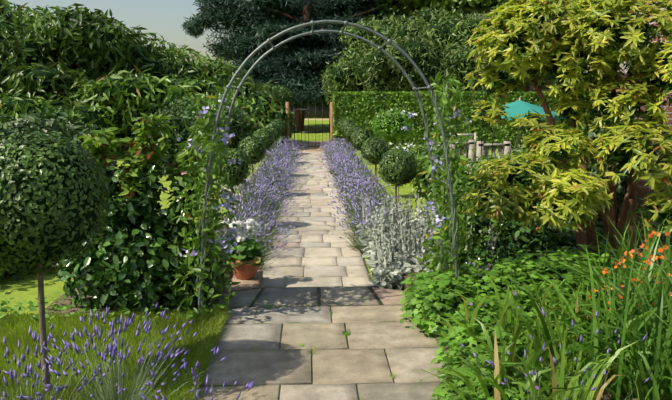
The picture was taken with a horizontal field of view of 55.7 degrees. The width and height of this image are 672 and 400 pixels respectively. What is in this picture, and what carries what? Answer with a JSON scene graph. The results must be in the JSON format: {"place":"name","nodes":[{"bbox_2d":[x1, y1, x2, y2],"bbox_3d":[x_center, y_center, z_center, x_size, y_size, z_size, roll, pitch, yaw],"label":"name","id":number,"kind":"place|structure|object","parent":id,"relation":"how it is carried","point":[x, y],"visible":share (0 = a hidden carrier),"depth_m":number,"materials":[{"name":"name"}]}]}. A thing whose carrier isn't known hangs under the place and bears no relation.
{"place":"outdoors","nodes":[
{"label":"outdoors","id":0,"kind":"place"},
{"bbox_2d":[0,320,202,399],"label":"lavender","id":1,"kind":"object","parent":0,"point":[98,359],"depth_m":4.25,"materials":[{"name":"green plant"}]},
{"bbox_2d":[0,128,113,395],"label":"topiary shrub","id":2,"kind":"object","parent":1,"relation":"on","point":[52,197],"visible":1,"depth_m":3.37,"materials":[{"name":"green plant"}]},
{"bbox_2d":[0,305,232,399],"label":"lawn grass","id":3,"kind":"structure","parent":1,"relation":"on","point":[210,326],"depth_m":4.40,"materials":[{"name":"green plant"}]},
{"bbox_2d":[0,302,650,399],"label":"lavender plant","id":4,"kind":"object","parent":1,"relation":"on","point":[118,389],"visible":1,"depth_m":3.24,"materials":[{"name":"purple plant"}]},
{"bbox_2d":[0,118,547,316],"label":"ground","id":5,"kind":"structure","parent":0,"point":[21,290],"depth_m":10.82,"materials":[{"name":"green plant"}]},
{"bbox_2d":[0,108,105,284],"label":"laurel shrub","id":6,"kind":"object","parent":5,"relation":"on","point":[28,122],"visible":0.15,"depth_m":7.40,"materials":[{"name":"green plant"}]},
{"bbox_2d":[0,0,298,155],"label":"laurel tree","id":7,"kind":"object","parent":5,"relation":"on","point":[96,64],"visible":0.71,"depth_m":21.06,"materials":[{"name":"green plant"}]},
{"bbox_2d":[145,83,293,175],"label":"gate shrubs","id":8,"kind":"object","parent":5,"relation":"on","point":[180,113],"visible":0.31,"depth_m":18.03,"materials":[{"name":"green plant"}]},
{"bbox_2d":[220,189,234,206],"bbox_3d":[-1.925,-0.038,11.243,0.319,0.292,0.319,0,9,-2],"label":"stone urn","id":9,"kind":"object","parent":5,"relation":"on","point":[229,190],"visible":0.19,"depth_m":11.14,"materials":[{"name":"grey stone"}]},
{"bbox_2d":[180,0,392,129],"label":"scots pine tree","id":10,"kind":"object","parent":5,"relation":"on","point":[296,66],"visible":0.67,"depth_m":35.98,"materials":[{"name":"green plant"}]},
{"bbox_2d":[286,102,333,146],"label":"gate posts","id":11,"kind":"object","parent":5,"relation":"on","point":[331,124],"visible":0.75,"depth_m":23.48,"materials":[{"name":"brown wood"}]},
{"bbox_2d":[294,101,329,146],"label":"iron gate","id":12,"kind":"structure","parent":11,"relation":"attached to","point":[308,109],"depth_m":23.53,"materials":[{"name":"black metal"}]},
{"bbox_2d":[261,152,370,287],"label":"path paving","id":13,"kind":"structure","parent":5,"relation":"on","point":[319,264],"depth_m":8.29,"materials":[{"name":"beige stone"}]},
{"bbox_2d":[370,107,413,140],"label":"rose bush","id":14,"kind":"object","parent":5,"relation":"on","point":[392,123],"visible":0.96,"depth_m":21.02,"materials":[{"name":"green plant"}]},
{"bbox_2d":[319,0,577,103],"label":"yew tree","id":15,"kind":"object","parent":5,"relation":"on","point":[429,42],"visible":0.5,"depth_m":29.44,"materials":[{"name":"green plant"}]},
{"bbox_2d":[450,133,475,144],"bbox_3d":[2.693,-0.814,13.341,0.580,1.160,0.520,0,9,-2],"label":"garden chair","id":16,"kind":"object","parent":5,"relation":"on","point":[474,134],"visible":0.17,"depth_m":13.49,"materials":[{"name":"white wood"}]},
{"bbox_2d":[331,91,628,149],"bbox_3d":[9.017,-2.994,24.041,18.324,2.210,1.383,0,9,-2],"label":"beech hedge","id":17,"kind":"object","parent":5,"relation":"on","point":[361,108],"visible":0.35,"depth_m":23.20,"materials":[{"name":"green plant"}]},
{"bbox_2d":[481,127,492,155],"bbox_3d":[2.447,-0.486,10.383,0.190,1.449,0.012,0,9,-2],"label":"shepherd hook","id":18,"kind":"object","parent":5,"relation":"on","point":[492,142],"visible":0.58,"depth_m":10.31,"materials":[{"name":"black metal"}]},
{"bbox_2d":[342,0,635,65],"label":"broadleaf tree","id":19,"kind":"object","parent":5,"relation":"on","point":[405,7],"visible":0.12,"depth_m":37.21,"materials":[{"name":"green plant"}]},
{"bbox_2d":[450,140,528,205],"bbox_3d":[3.205,-0.648,12.340,2.059,1.148,2.550,0,9,-2],"label":"wooden bench","id":20,"kind":"object","parent":5,"relation":"on","point":[506,145],"visible":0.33,"depth_m":11.04,"materials":[{"name":"grey wood"}]},
{"bbox_2d":[475,97,563,149],"bbox_3d":[4.161,-1.386,14.566,1.904,1.900,1.904,-7,11,-36],"label":"parasol","id":21,"kind":"object","parent":5,"relation":"on","point":[518,107],"visible":0.52,"depth_m":14.01,"materials":[{"name":"fabric"}]},
{"bbox_2d":[514,73,628,91],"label":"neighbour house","id":22,"kind":"structure","parent":5,"relation":"on","point":[547,90],"depth_m":32.74,"materials":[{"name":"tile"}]},
{"bbox_2d":[626,0,671,239],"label":"brick wall","id":23,"kind":"structure","parent":5,"relation":"on","point":[643,188],"depth_m":7.77,"materials":[{"name":"brown brick"}]},
{"bbox_2d":[291,103,328,117],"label":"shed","id":24,"kind":"structure","parent":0,"point":[318,113],"depth_m":59.84,"materials":[{"name":"black wood"}]},
{"bbox_2d":[115,119,520,152],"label":"gravel path","id":25,"kind":"structure","parent":0,"point":[312,149],"depth_m":25.48,"materials":[{"name":"beige gravel"}]},
{"bbox_2d":[337,117,346,146],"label":"topiary shrub","id":26,"kind":"object","parent":25,"relation":"on","point":[340,120],"visible":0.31,"depth_m":22.92,"materials":[{"name":"green plant"}]},
{"bbox_2d":[7,0,628,91],"label":"sky","id":27,"kind":"structure","parent":0,"point":[163,17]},
{"bbox_2d":[219,286,429,399],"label":"joint","id":28,"kind":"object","parent":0,"point":[375,295],"depth_m":5.45,"materials":[{"name":"concrete"}]},
{"bbox_2d":[192,287,456,399],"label":"terrace paving","id":29,"kind":"structure","parent":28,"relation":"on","point":[340,368],"depth_m":4.46,"materials":[{"name":"beige stone"}]},
{"bbox_2d":[209,298,444,399],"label":"weeds","id":30,"kind":"object","parent":29,"relation":"on","point":[345,333],"visible":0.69,"depth_m":4.73,"materials":[{"name":"green plant"}]},
{"bbox_2d":[198,20,457,316],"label":"garden arch","id":31,"kind":"structure","parent":28,"relation":"on","point":[311,32],"depth_m":4.93,"materials":[{"name":"metal"}]},
{"bbox_2d":[45,151,671,399],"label":"border soil","id":32,"kind":"structure","parent":0,"point":[115,309],"depth_m":5.42,"materials":[{"name":"brown soil"}]},
{"bbox_2d":[76,127,125,232],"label":"camellia shrub","id":33,"kind":"object","parent":32,"relation":"on","point":[107,158],"visible":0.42,"depth_m":5.18,"materials":[{"name":"green plant"}]},
{"bbox_2d":[0,289,220,324],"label":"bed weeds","id":34,"kind":"object","parent":32,"relation":"on","point":[31,307],"visible":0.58,"depth_m":5.15,"materials":[{"name":"green plant"}]},
{"bbox_2d":[100,160,149,233],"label":"camellia shrub","id":35,"kind":"object","parent":32,"relation":"on","point":[124,205],"visible":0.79,"depth_m":5.18,"materials":[{"name":"green plant"}]},
{"bbox_2d":[53,211,229,313],"bbox_3d":[-1.665,0.479,5.380,1.492,1.042,0.964,0,9,-2],"label":"shrub","id":36,"kind":"object","parent":32,"relation":"on","point":[136,268],"visible":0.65,"depth_m":5.15,"materials":[{"name":"green plant"}]},
{"bbox_2d":[116,113,178,233],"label":"camellia shrub","id":37,"kind":"object","parent":32,"relation":"on","point":[146,157],"visible":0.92,"depth_m":5.18,"materials":[{"name":"green plant"}]},
{"bbox_2d":[159,142,204,239],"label":"camellia shrub","id":38,"kind":"object","parent":32,"relation":"on","point":[172,210],"visible":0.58,"depth_m":5.23,"materials":[{"name":"green plant"}]},
{"bbox_2d":[167,90,243,319],"bbox_3d":[-1.058,0.021,5.192,0.572,1.816,1.161,0,9,-2],"label":"climbing plant","id":39,"kind":"object","parent":32,"relation":"on","point":[205,120],"visible":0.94,"depth_m":5.05,"materials":[{"name":"green plant"}]},
{"bbox_2d":[216,147,251,214],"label":"topiary shrub","id":40,"kind":"object","parent":32,"relation":"on","point":[237,175],"visible":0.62,"depth_m":8.76,"materials":[{"name":"green plant"}]},
{"bbox_2d":[234,178,249,195],"bbox_3d":[-1.840,-0.237,12.368,0.360,0.329,0.360,0,9,-2],"label":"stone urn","id":41,"kind":"object","parent":32,"relation":"on","point":[242,185],"visible":0.29,"depth_m":12.26,"materials":[{"name":"grey stone"}]},
{"bbox_2d":[226,270,262,292],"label":"slab","id":42,"kind":"structure","parent":32,"relation":"on","point":[254,282],"depth_m":6.16,"materials":[{"name":"beige stone"}]},
{"bbox_2d":[219,217,263,279],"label":"potted plant","id":43,"kind":"object","parent":42,"relation":"on","point":[249,260],"visible":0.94,"depth_m":6.20,"materials":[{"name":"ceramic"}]},
{"bbox_2d":[237,135,265,189],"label":"topiary shrub","id":44,"kind":"object","parent":32,"relation":"on","point":[251,147],"visible":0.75,"depth_m":11.71,"materials":[{"name":"green plant"}]},
{"bbox_2d":[252,128,274,168],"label":"topiary shrub","id":45,"kind":"object","parent":32,"relation":"on","point":[266,137],"visible":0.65,"depth_m":14.78,"materials":[{"name":"green plant"}]},
{"bbox_2d":[264,122,280,156],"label":"topiary shrub","id":46,"kind":"object","parent":32,"relation":"on","point":[274,128],"visible":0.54,"depth_m":17.83,"materials":[{"name":"green plant"}]},
{"bbox_2d":[270,119,285,142],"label":"topiary shrub","id":47,"kind":"object","parent":32,"relation":"on","point":[280,123],"visible":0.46,"depth_m":20.73,"materials":[{"name":"green plant"}]},
{"bbox_2d":[278,118,287,128],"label":"topiary shrub","id":48,"kind":"object","parent":32,"relation":"on","point":[284,122],"visible":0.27,"depth_m":22.91,"materials":[{"name":"green plant"}]},
{"bbox_2d":[218,136,413,268],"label":"lavender rows","id":49,"kind":"object","parent":32,"relation":"on","point":[354,183],"visible":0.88,"depth_m":10.50,"materials":[{"name":"purple plant"}]},
{"bbox_2d":[339,119,354,143],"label":"topiary shrub","id":50,"kind":"object","parent":32,"relation":"on","point":[343,124],"visible":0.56,"depth_m":20.71,"materials":[{"name":"green plant"}]},
{"bbox_2d":[343,123,360,155],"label":"topiary shrub","id":51,"kind":"object","parent":32,"relation":"on","point":[348,130],"visible":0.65,"depth_m":17.82,"materials":[{"name":"green plant"}]},
{"bbox_2d":[350,127,372,165],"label":"topiary shrub","id":52,"kind":"object","parent":32,"relation":"on","point":[359,136],"visible":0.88,"depth_m":14.76,"materials":[{"name":"green plant"}]},
{"bbox_2d":[361,136,388,185],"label":"topiary shrub","id":53,"kind":"object","parent":32,"relation":"on","point":[374,149],"visible":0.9,"depth_m":11.70,"materials":[{"name":"green plant"}]},
{"bbox_2d":[378,148,416,221],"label":"topiary shrub","id":54,"kind":"object","parent":32,"relation":"on","point":[398,168],"visible":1,"depth_m":8.75,"materials":[{"name":"green plant"}]},
{"bbox_2d":[377,108,471,210],"bbox_3d":[2.133,-1.459,14.276,2.132,1.143,14.985,0,9,2],"label":"flowering shrub","id":55,"kind":"object","parent":32,"relation":"on","point":[405,128],"visible":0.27,"depth_m":14.78,"materials":[{"name":"white plant"}]},
{"bbox_2d":[355,189,500,289],"bbox_3d":[1.056,0.370,7.436,1.490,0.773,2.534,0,9,-2],"label":"silver foliage plant","id":56,"kind":"object","parent":32,"relation":"on","point":[387,262],"visible":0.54,"depth_m":6.81,"materials":[{"name":"grey plant"}]},
{"bbox_2d":[414,69,478,286],"bbox_3d":[0.919,-0.076,5.312,0.456,2.002,1.130,0,9,-2],"label":"climbing plant","id":57,"kind":"object","parent":32,"relation":"on","point":[448,105],"visible":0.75,"depth_m":5.20,"materials":[{"name":"green plant"}]},
{"bbox_2d":[404,134,559,281],"bbox_3d":[2.201,-0.251,9.748,2.362,1.320,8.444,1,9,4],"label":"shrub","id":58,"kind":"object","parent":32,"relation":"on","point":[421,155],"visible":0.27,"depth_m":7.31,"materials":[{"name":"green plant"}]},
{"bbox_2d":[398,244,632,399],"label":"ground cover plants","id":59,"kind":"object","parent":32,"relation":"on","point":[429,300],"visible":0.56,"depth_m":4.72,"materials":[{"name":"green plant"}]},
{"bbox_2d":[461,211,604,269],"bbox_3d":[2.131,0.425,6.946,1.712,0.656,1.559,0,9,-2],"label":"dark shrub","id":60,"kind":"object","parent":32,"relation":"on","point":[516,236],"visible":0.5,"depth_m":6.59,"materials":[{"name":"green plant"}]},
{"bbox_2d":[402,205,671,399],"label":"sword leaves plant","id":61,"kind":"object","parent":32,"relation":"on","point":[640,313],"visible":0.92,"depth_m":3.71,"materials":[{"name":"green plant"}]},
{"bbox_2d":[460,0,671,269],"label":"maple","id":62,"kind":"object","parent":32,"relation":"on","point":[567,44],"visible":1,"depth_m":5.94,"materials":[{"name":"yellow plant"}]},
{"bbox_2d":[558,113,671,236],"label":"shrub","id":63,"kind":"object","parent":32,"relation":"on","point":[621,190],"visible":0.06,"depth_m":8.19,"materials":[{"name":"green plant"}]}
]}

